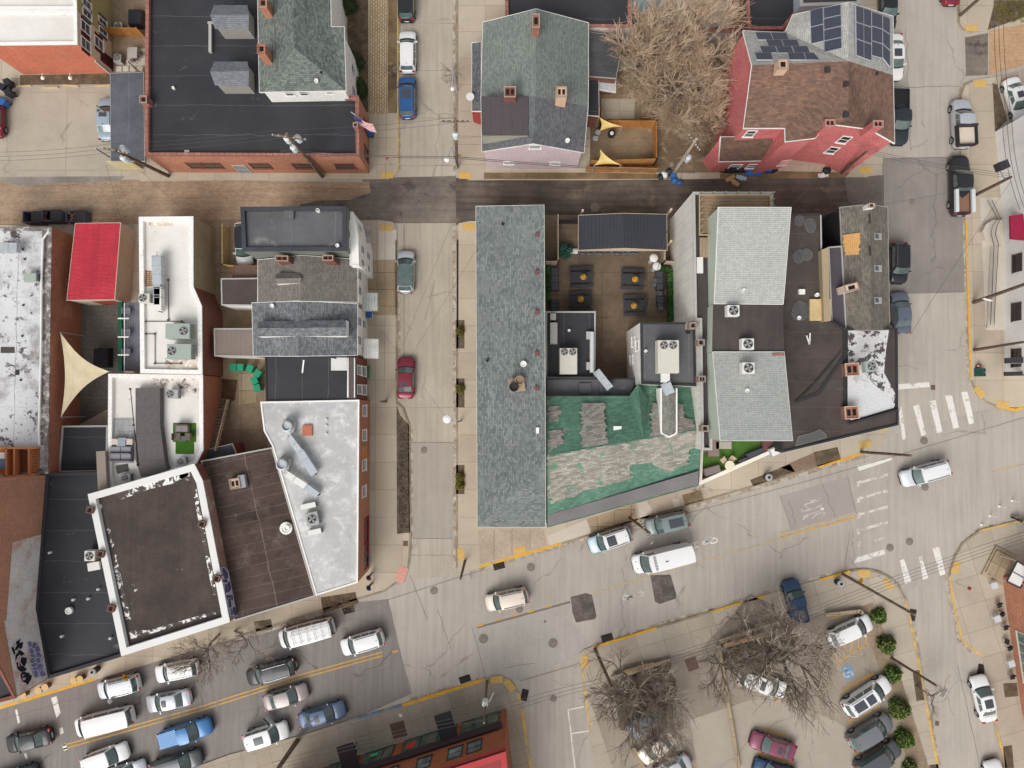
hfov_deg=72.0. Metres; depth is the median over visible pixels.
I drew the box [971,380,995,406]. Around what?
kerb
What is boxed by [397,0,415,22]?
parked car
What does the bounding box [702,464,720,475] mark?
covered furniture
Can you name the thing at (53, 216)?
dumpster
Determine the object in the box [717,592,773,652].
bare tree
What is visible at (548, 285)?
hedge
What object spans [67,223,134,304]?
red roof shed
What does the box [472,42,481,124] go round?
porch roof
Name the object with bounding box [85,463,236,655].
white parapet building
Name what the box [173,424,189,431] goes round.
wicker loveseat
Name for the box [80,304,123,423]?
cobbled court
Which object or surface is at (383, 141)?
sidewalk
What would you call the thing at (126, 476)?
air conditioner
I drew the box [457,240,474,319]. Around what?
sidewalk patch
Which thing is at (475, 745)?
window
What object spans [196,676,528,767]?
sidewalk
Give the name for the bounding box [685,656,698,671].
cellar hatch
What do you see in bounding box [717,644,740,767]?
wall
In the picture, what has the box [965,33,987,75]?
drive apron
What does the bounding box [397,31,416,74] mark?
parked car
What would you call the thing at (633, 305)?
folded parasol
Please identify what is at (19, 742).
car
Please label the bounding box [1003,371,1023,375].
awning
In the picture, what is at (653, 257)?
patio heater
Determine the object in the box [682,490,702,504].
tree pit
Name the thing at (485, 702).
utility pole
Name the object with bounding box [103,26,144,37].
fence
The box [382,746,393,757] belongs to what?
shop window
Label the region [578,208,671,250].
courtyard pavilion
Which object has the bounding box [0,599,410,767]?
asphalt surface
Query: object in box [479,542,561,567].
kerb
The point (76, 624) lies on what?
charcoal roof building
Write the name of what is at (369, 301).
awning
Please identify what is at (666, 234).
overhead wire
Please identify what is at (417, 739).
shop window
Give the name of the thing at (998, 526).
kerb
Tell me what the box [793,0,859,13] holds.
blue building
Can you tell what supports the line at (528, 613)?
on the asphalt patch at (520, 641)
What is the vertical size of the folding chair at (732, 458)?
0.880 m
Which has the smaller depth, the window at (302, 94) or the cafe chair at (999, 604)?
the window at (302, 94)
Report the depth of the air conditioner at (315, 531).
68.46 m
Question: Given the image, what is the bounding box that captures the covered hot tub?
[93,348,112,367]
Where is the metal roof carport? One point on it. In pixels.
(127, 119)
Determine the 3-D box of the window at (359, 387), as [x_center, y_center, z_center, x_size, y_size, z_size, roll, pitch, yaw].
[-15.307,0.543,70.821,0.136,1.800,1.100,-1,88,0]
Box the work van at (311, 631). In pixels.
[278,616,336,649]
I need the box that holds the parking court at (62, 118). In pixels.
[0,79,144,176]
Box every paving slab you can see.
[116,66,120,71]
[123,66,127,71]
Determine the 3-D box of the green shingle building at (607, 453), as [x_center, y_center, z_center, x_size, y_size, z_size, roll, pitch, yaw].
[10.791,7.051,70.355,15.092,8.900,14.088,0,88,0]
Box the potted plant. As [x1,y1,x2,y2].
[559,243,573,259]
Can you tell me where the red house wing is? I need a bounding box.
[702,137,773,171]
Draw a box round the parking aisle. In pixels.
[690,700,863,767]
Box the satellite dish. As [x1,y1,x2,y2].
[466,93,473,100]
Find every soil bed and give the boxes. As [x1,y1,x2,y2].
[347,0,367,111]
[620,24,733,78]
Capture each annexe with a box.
[214,328,264,358]
[221,278,257,309]
[232,265,257,277]
[587,80,598,127]
[589,32,622,93]
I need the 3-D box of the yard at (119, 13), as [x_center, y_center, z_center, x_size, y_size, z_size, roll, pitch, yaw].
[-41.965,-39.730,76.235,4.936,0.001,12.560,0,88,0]
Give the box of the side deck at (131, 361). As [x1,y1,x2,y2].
[118,302,139,370]
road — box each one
[122,0,1023,767]
[278,407,1023,736]
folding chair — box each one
[719,456,726,462]
[727,455,735,461]
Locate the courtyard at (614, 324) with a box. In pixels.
[544,215,672,377]
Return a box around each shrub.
[343,0,358,16]
[351,50,364,71]
[356,76,367,99]
[455,326,464,336]
[455,384,464,394]
[455,473,464,481]
[455,481,464,488]
[870,607,886,624]
[875,634,896,655]
[884,664,903,684]
[887,696,912,720]
[893,726,915,748]
[901,757,918,767]
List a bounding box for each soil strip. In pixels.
[484,173,671,178]
[720,171,849,177]
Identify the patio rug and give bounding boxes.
[127,49,144,65]
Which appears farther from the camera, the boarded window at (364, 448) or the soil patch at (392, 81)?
the soil patch at (392, 81)
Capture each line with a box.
[1,253,1023,719]
[62,652,382,745]
[64,655,381,748]
[392,605,550,652]
[477,601,569,627]
[567,706,588,767]
[592,536,789,593]
[756,615,879,764]
[780,512,855,533]
[780,516,855,537]
[992,463,1023,471]
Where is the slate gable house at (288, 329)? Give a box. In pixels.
[252,301,366,357]
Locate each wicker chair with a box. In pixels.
[171,433,181,439]
[185,433,193,439]
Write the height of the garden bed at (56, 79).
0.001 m
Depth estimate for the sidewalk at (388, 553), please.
74.48 m
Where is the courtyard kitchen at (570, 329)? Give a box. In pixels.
[545,311,595,378]
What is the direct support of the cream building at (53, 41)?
on the sidewalk at (383, 141)
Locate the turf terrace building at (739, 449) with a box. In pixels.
[698,441,768,485]
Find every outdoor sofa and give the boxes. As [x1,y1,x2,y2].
[0,459,4,467]
[108,446,132,453]
[108,451,133,461]
[550,267,558,290]
[550,300,558,310]
[655,271,664,290]
[656,296,665,306]
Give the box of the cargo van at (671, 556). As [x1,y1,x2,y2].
[630,542,695,574]
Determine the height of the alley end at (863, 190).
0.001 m
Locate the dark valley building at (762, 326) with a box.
[707,305,783,352]
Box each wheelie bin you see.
[0,83,11,90]
[0,97,11,107]
[2,78,14,88]
[3,88,17,98]
[230,364,236,370]
[237,364,246,370]
[245,364,256,372]
[250,376,260,384]
[253,369,264,377]
[253,384,262,391]
[366,311,373,317]
[367,130,373,137]
[724,168,731,172]
[736,168,743,172]
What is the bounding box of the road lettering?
[801,497,824,519]
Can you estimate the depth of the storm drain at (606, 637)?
74.12 m
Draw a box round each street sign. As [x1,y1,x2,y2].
[122,670,135,680]
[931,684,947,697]
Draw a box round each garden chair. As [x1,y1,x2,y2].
[112,439,117,444]
[122,307,131,313]
[122,329,131,335]
[122,349,131,354]
[126,439,132,444]
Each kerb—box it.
[0,678,94,708]
[235,240,410,637]
[350,704,401,721]
[395,5,398,175]
[402,678,483,706]
[456,0,457,131]
[456,231,458,567]
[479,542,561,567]
[517,692,532,767]
[561,466,817,543]
[581,663,591,734]
[593,627,656,647]
[656,611,710,628]
[711,595,764,612]
[817,453,862,467]
[820,570,849,580]
[850,568,905,598]
[904,600,938,765]
[948,577,983,656]
[949,530,979,575]
[958,4,972,32]
[960,80,972,98]
[966,220,971,378]
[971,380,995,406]
[979,519,1023,531]
[993,721,1006,767]
[997,406,1023,410]
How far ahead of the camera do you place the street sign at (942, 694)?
71.56 m
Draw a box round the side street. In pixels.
[397,0,455,584]
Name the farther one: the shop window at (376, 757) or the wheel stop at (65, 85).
the wheel stop at (65, 85)
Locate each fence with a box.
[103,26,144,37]
[221,224,232,268]
[545,214,558,265]
[559,219,577,223]
[585,166,658,173]
[590,108,656,166]
[661,251,674,265]
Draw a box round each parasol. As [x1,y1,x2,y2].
[578,296,583,301]
[580,273,586,279]
[631,302,636,308]
[632,276,637,281]
[767,447,780,457]
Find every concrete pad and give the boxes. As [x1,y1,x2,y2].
[239,373,255,404]
[601,99,634,118]
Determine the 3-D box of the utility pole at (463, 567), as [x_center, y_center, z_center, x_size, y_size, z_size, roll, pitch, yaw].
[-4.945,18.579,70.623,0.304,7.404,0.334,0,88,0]
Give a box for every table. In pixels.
[0,452,4,458]
[19,690,29,698]
[35,687,42,693]
[41,682,51,690]
[70,676,77,683]
[76,674,85,682]
[116,438,125,446]
[128,47,136,59]
[178,436,187,440]
[568,290,592,310]
[569,266,592,287]
[620,268,644,289]
[623,294,646,315]
[725,461,734,469]
[988,582,998,589]
[991,615,1000,622]
[1005,660,1015,667]
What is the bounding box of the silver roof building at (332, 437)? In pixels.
[260,400,369,595]
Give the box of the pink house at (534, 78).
[481,9,588,168]
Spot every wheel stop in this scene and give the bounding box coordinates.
[16,85,31,87]
[43,87,58,88]
[63,84,78,86]
[95,84,109,86]
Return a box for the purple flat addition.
[829,246,846,328]
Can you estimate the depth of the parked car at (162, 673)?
72.92 m
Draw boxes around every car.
[0,97,7,138]
[6,725,54,753]
[16,761,39,767]
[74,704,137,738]
[78,740,131,767]
[95,98,109,141]
[97,672,142,698]
[107,757,148,767]
[146,686,193,713]
[148,746,204,767]
[155,657,200,683]
[233,222,255,264]
[241,714,290,751]
[246,656,298,686]
[261,681,309,711]
[296,699,347,729]
[340,627,385,656]
[395,251,415,293]
[395,357,415,398]
[396,77,416,119]
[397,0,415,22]
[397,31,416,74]
[484,585,529,612]
[587,525,632,553]
[626,705,660,738]
[637,727,677,764]
[644,510,690,535]
[653,751,693,767]
[735,669,786,698]
[748,729,797,760]
[751,756,793,767]
[824,613,872,646]
[839,675,891,717]
[845,712,892,751]
[852,738,901,767]
[878,0,899,28]
[889,242,910,284]
[889,291,911,333]
[894,33,906,81]
[897,459,952,486]
[939,0,959,6]
[967,673,997,723]
[981,757,1002,767]
[999,75,1023,120]
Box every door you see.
[95,301,117,304]
[100,49,113,70]
[231,165,252,172]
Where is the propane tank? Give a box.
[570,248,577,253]
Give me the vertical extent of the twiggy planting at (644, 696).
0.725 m
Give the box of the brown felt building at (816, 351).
[773,213,898,452]
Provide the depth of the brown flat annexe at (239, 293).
71.63 m
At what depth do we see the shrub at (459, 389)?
74.52 m
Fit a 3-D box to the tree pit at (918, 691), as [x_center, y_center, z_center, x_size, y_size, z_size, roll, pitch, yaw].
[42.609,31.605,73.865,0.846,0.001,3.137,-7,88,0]
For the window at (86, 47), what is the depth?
71.31 m
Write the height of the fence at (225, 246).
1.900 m
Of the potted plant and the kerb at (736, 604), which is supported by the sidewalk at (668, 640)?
the kerb at (736, 604)
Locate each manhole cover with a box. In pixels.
[341,627,348,634]
[421,447,426,452]
[430,587,437,593]
[479,634,487,642]
[516,606,522,612]
[527,563,534,570]
[548,638,557,647]
[550,695,556,701]
[590,203,599,211]
[886,544,893,550]
[906,538,912,544]
[909,199,914,204]
[920,437,927,443]
[921,483,928,490]
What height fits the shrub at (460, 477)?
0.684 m
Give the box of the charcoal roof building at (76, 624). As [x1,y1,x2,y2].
[36,471,121,678]
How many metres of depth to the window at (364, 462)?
71.99 m
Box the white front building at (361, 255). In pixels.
[350,212,372,278]
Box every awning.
[336,742,359,767]
[362,293,377,311]
[363,226,370,242]
[363,339,378,358]
[434,711,457,739]
[599,80,615,92]
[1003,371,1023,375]
[1004,357,1022,363]
[1009,214,1023,240]
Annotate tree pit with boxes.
[254,619,271,631]
[321,592,357,612]
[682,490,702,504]
[750,466,794,484]
[814,447,840,465]
[913,670,923,700]
[929,764,938,767]
[1003,683,1017,696]
[1003,745,1013,767]
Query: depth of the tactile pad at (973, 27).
76.18 m
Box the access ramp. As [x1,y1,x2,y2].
[979,200,1002,327]
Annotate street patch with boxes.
[413,443,452,537]
[883,157,964,293]
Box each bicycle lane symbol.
[622,591,644,600]
[691,537,717,548]
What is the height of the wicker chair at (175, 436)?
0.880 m
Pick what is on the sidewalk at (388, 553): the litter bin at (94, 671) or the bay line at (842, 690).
the litter bin at (94, 671)
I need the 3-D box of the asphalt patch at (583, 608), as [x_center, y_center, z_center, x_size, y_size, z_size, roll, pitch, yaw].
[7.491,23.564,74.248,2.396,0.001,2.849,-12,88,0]
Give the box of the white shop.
[995,116,1023,373]
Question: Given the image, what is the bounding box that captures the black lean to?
[59,425,107,471]
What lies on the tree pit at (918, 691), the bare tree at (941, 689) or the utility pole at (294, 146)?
the bare tree at (941, 689)
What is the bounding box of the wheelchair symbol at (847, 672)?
[843,667,852,677]
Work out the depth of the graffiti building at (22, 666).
66.46 m
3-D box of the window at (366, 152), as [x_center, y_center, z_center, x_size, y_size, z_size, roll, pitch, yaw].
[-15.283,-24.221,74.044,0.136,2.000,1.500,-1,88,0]
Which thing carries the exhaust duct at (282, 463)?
on the silver roof building at (332, 437)
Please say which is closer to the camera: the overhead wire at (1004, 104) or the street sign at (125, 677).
the overhead wire at (1004, 104)
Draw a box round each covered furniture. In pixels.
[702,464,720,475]
[706,439,718,456]
[716,441,731,448]
[736,457,747,462]
[744,447,764,459]
[760,441,772,451]
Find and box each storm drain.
[342,605,354,614]
[459,674,470,683]
[493,561,504,570]
[521,689,528,700]
[601,633,612,641]
[910,609,916,620]
[977,664,983,673]
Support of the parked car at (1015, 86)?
on the sidewalk at (995, 384)
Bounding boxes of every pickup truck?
[156,715,214,749]
[780,577,809,625]
[889,88,911,145]
[946,155,975,216]
[947,99,978,149]
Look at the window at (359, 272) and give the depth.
71.03 m
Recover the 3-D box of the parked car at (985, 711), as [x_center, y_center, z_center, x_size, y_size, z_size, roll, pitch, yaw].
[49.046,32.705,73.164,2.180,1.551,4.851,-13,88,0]
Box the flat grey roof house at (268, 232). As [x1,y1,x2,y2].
[240,206,350,259]
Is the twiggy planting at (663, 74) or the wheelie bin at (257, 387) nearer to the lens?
the wheelie bin at (257, 387)
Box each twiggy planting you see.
[322,599,354,610]
[395,429,409,531]
[620,682,673,729]
[629,50,702,89]
[725,640,785,666]
[993,0,1023,21]
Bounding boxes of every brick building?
[323,709,511,767]
[505,0,630,47]
[1003,574,1023,717]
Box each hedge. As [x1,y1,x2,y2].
[545,266,550,300]
[655,266,669,271]
[667,269,673,321]
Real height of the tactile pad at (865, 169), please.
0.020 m
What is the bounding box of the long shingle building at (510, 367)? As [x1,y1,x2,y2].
[476,205,545,526]
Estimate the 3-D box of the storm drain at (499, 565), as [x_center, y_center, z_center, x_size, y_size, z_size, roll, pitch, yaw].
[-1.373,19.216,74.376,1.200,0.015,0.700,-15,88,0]
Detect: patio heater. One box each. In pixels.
[648,254,657,263]
[651,262,660,271]
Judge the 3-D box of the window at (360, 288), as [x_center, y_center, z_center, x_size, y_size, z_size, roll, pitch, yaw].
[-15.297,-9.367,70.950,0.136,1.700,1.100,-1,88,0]
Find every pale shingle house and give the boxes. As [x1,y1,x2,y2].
[707,207,790,305]
[707,352,792,440]
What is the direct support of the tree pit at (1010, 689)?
on the sidewalk at (984, 634)
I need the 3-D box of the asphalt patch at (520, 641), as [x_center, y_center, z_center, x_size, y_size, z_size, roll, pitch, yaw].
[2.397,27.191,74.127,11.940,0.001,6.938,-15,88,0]
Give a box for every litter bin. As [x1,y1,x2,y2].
[89,666,100,675]
[763,474,772,480]
[834,579,844,586]
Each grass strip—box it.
[388,0,396,112]
[993,83,1006,131]
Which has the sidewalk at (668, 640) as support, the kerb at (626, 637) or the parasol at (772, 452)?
the kerb at (626, 637)
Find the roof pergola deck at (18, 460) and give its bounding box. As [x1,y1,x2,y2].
[0,447,40,476]
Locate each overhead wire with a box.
[0,129,282,160]
[272,677,611,767]
[280,150,694,172]
[290,117,453,134]
[384,67,386,370]
[401,221,452,348]
[456,266,456,337]
[466,136,680,146]
[609,532,1022,685]
[645,146,688,318]
[866,149,1009,177]
[911,181,1010,332]
[994,0,1023,208]
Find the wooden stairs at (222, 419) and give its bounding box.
[210,398,229,450]
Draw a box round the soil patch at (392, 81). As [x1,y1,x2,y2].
[388,65,396,89]
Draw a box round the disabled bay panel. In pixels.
[841,664,854,680]
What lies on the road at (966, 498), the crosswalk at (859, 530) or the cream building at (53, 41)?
the crosswalk at (859, 530)
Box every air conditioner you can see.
[24,273,40,281]
[84,549,99,560]
[87,560,102,570]
[113,54,124,64]
[114,22,125,27]
[120,473,133,480]
[138,294,152,303]
[153,287,164,312]
[165,324,193,339]
[166,390,180,398]
[167,344,195,359]
[176,457,188,465]
[300,501,317,509]
[305,510,320,526]
[308,527,322,535]
[559,348,576,374]
[655,340,678,373]
[696,257,702,272]
[725,305,739,316]
[739,339,753,349]
[739,362,754,373]
[861,360,877,372]
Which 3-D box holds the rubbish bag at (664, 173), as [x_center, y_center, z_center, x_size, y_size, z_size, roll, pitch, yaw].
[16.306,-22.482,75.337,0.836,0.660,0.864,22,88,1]
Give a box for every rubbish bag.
[658,173,663,179]
[661,171,666,177]
[671,177,677,183]
[822,167,830,173]
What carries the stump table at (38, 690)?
on the sidewalk at (388, 553)
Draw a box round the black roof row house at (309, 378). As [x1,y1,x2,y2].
[265,356,366,400]
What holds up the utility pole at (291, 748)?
on the sidewalk at (464, 702)
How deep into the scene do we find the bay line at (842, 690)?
73.79 m
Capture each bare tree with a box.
[163,628,241,697]
[215,617,278,673]
[381,61,399,75]
[436,53,464,86]
[577,643,701,766]
[599,0,689,114]
[619,40,735,139]
[629,0,710,72]
[634,706,696,767]
[659,0,753,89]
[674,76,729,147]
[684,484,712,502]
[686,629,765,708]
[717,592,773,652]
[731,588,860,738]
[758,591,807,642]
[916,677,951,720]
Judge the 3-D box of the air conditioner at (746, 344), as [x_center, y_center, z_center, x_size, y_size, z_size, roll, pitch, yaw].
[21.144,-3.570,63.498,1.110,1.010,1.000,0,88,0]
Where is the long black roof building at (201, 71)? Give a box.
[139,0,368,172]
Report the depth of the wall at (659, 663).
73.44 m
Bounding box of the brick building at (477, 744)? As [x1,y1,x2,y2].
[323,709,511,767]
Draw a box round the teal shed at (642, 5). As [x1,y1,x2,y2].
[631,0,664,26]
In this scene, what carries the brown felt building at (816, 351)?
on the sidewalk at (735, 479)
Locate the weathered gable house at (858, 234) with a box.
[822,203,889,330]
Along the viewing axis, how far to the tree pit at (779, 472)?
74.60 m
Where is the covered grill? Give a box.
[128,9,144,28]
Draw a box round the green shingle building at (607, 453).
[546,384,700,526]
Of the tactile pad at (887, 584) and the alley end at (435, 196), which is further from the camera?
the alley end at (435, 196)
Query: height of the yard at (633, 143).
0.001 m
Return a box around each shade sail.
[60,332,132,416]
[591,150,620,172]
[596,117,621,136]
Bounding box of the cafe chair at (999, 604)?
[995,601,1003,607]
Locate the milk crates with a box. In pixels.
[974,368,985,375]
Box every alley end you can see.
[300,176,455,222]
[845,175,883,205]
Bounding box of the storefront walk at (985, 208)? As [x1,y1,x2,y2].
[980,198,1004,329]
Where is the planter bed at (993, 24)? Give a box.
[988,0,1023,29]
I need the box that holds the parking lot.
[590,595,905,767]
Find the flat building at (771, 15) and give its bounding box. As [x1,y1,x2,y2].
[732,0,793,41]
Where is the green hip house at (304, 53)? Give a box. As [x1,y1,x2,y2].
[257,0,358,101]
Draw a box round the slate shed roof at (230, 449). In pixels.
[206,442,244,459]
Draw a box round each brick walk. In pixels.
[369,0,387,113]
[780,453,816,471]
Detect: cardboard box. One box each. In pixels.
[725,174,734,181]
[730,179,739,186]
[736,175,746,180]
[818,173,828,177]
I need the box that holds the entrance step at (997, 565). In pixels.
[981,545,1015,584]
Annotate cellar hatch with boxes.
[389,721,406,739]
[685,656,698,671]
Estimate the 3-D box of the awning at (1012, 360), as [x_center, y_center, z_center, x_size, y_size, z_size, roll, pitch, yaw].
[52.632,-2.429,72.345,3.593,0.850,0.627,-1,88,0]
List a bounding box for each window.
[63,337,71,375]
[64,277,71,316]
[80,15,90,39]
[81,32,91,56]
[82,0,91,16]
[82,1,92,24]
[94,31,103,54]
[98,12,107,34]
[98,19,107,40]
[184,162,203,168]
[199,163,225,168]
[247,163,273,169]
[284,93,295,96]
[291,163,313,169]
[298,92,309,96]
[333,163,356,169]
[351,61,355,78]
[352,83,356,95]
[357,222,362,234]
[357,365,361,375]
[357,384,361,394]
[358,270,361,281]
[358,316,361,327]
[358,335,361,346]
[359,286,362,297]
[360,243,364,255]
[361,257,364,268]
[361,753,372,764]
[362,318,366,329]
[362,366,366,377]
[362,384,366,395]
[362,404,366,416]
[362,429,366,441]
[362,445,366,459]
[362,458,366,471]
[362,484,366,497]
[364,143,368,163]
[364,515,368,543]
[364,541,368,570]
[366,250,370,261]
[367,263,370,273]
[371,749,382,761]
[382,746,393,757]
[402,737,419,751]
[415,754,432,767]
[421,732,437,745]
[446,744,463,760]
[461,720,472,732]
[466,738,482,754]
[474,717,485,728]
[487,712,497,723]
[503,161,513,165]
[528,145,541,149]
[549,162,560,165]
[629,354,632,365]
[631,336,634,347]
[635,340,638,351]
[727,164,742,169]
[742,130,757,137]
[744,164,757,169]
[776,160,791,166]
[823,146,839,154]
[834,136,852,144]
[1011,252,1021,273]
[1011,302,1021,321]
[1011,348,1021,367]
[1015,630,1023,683]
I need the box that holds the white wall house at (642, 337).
[627,321,696,386]
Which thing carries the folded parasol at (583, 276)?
on the courtyard at (614, 324)
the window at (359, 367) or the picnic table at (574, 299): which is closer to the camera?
the window at (359, 367)
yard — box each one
[110,0,144,72]
[200,220,266,451]
[590,66,745,172]
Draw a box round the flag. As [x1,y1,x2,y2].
[353,116,376,132]
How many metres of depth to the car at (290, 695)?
72.93 m
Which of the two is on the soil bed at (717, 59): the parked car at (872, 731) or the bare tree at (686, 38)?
the bare tree at (686, 38)
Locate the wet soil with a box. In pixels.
[221,379,236,404]
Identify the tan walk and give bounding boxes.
[368,260,395,314]
[478,529,546,563]
[587,504,637,532]
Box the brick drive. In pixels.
[989,24,1023,74]
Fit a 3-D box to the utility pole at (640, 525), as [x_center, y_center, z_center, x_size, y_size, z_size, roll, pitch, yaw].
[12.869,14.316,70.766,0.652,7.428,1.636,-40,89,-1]
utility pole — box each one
[102,145,169,177]
[272,133,323,177]
[276,739,298,767]
[440,118,470,167]
[460,560,465,579]
[482,680,493,723]
[593,647,613,688]
[628,517,650,536]
[673,134,699,171]
[840,150,867,173]
[841,573,915,615]
[860,451,911,456]
[890,657,937,686]
[959,0,978,16]
[972,283,1023,303]
[973,341,1023,350]
[976,159,1011,195]
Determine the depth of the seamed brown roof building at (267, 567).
69.71 m
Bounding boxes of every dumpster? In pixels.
[22,211,48,225]
[42,209,67,223]
[66,210,90,224]
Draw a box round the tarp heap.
[745,169,761,175]
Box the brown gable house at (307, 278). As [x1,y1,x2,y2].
[258,255,367,308]
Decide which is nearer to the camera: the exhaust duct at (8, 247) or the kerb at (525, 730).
the exhaust duct at (8, 247)
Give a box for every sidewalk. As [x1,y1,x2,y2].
[0,0,396,180]
[0,220,408,705]
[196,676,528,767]
[456,221,887,574]
[457,0,882,179]
[580,571,935,767]
[948,518,1023,767]
[957,0,1023,33]
[959,71,1023,406]
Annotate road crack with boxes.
[231,32,979,766]
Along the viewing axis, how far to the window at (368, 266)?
72.93 m
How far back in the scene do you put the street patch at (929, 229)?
75.60 m
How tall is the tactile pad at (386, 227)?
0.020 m
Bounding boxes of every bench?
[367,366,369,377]
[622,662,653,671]
[724,633,763,647]
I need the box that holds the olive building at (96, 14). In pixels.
[0,0,111,40]
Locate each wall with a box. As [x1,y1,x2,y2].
[611,658,669,679]
[626,29,740,44]
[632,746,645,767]
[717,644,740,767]
[720,620,780,642]
[818,247,829,321]
[825,609,864,616]
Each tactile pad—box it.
[380,225,392,230]
[381,172,393,177]
[394,565,408,583]
[457,548,464,560]
[459,172,470,178]
[463,223,474,229]
[490,675,502,683]
[503,679,515,691]
[513,546,526,555]
[582,655,587,667]
[858,440,871,448]
[858,570,869,576]
[860,167,871,172]
[882,577,894,590]
[951,561,960,573]
[965,24,977,31]
[974,80,985,86]
[974,385,985,398]
[996,400,1008,408]
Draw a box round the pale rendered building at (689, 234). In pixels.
[670,191,774,449]
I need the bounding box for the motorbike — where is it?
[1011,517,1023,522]
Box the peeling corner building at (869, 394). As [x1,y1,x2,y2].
[783,328,898,452]
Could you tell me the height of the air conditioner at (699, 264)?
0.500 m
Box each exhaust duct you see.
[0,242,23,253]
[151,255,164,304]
[276,457,319,497]
[281,419,318,475]
[593,369,612,390]
[660,373,674,395]
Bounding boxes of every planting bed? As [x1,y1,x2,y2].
[397,407,409,533]
[456,320,463,348]
[456,379,463,407]
[456,465,463,493]
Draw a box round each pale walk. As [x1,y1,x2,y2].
[379,230,395,259]
[548,520,590,545]
[637,502,651,518]
[673,499,679,507]
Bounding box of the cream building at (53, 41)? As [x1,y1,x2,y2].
[0,9,113,79]
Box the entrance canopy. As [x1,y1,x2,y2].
[988,555,1023,587]
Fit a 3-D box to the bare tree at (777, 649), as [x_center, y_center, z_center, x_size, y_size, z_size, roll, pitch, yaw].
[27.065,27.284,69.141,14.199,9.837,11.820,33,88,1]
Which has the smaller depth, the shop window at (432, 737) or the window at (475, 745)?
the window at (475, 745)
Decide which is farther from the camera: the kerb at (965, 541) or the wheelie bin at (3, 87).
the wheelie bin at (3, 87)
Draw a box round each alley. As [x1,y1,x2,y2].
[0,180,370,224]
[456,178,847,224]
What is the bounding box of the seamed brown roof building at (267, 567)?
[201,447,315,620]
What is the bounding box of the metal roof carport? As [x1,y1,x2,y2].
[94,60,145,169]
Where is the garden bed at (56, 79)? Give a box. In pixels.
[20,74,109,84]
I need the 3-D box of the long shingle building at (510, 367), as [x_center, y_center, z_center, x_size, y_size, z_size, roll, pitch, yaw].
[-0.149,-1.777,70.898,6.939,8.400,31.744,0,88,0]
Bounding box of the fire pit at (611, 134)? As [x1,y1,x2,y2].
[608,130,615,138]
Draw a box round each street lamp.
[443,415,461,422]
[444,146,457,169]
[451,66,457,91]
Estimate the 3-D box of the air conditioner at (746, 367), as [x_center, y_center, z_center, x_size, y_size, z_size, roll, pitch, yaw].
[20.946,-1.404,62.776,1.110,1.010,1.000,0,88,0]
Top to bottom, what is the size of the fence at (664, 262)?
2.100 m
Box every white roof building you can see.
[0,227,81,475]
[96,374,220,490]
[139,216,222,375]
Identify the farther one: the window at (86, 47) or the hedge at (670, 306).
the hedge at (670, 306)
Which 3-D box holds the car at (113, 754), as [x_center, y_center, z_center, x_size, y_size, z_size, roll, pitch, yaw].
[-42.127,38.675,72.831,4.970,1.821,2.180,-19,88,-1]
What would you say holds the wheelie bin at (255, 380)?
on the back yard at (243, 423)
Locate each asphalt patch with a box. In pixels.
[0,176,124,185]
[472,603,592,680]
[571,593,595,621]
[650,575,675,603]
[781,477,856,528]
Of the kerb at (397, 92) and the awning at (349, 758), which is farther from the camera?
the kerb at (397, 92)
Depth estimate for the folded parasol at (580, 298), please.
73.84 m
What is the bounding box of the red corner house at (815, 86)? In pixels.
[715,2,894,175]
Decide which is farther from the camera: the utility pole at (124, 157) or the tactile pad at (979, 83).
the tactile pad at (979, 83)
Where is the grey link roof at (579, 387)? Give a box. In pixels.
[545,378,634,395]
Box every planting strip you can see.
[613,662,676,733]
[720,624,798,669]
[858,603,928,767]
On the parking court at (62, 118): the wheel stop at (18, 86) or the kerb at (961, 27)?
the wheel stop at (18, 86)
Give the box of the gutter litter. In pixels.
[235,0,1008,767]
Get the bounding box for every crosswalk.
[15,696,67,759]
[853,458,891,563]
[857,473,887,546]
[898,382,973,439]
[900,547,944,583]
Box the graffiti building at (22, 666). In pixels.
[0,474,47,701]
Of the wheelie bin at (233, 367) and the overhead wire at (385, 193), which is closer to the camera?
the overhead wire at (385, 193)

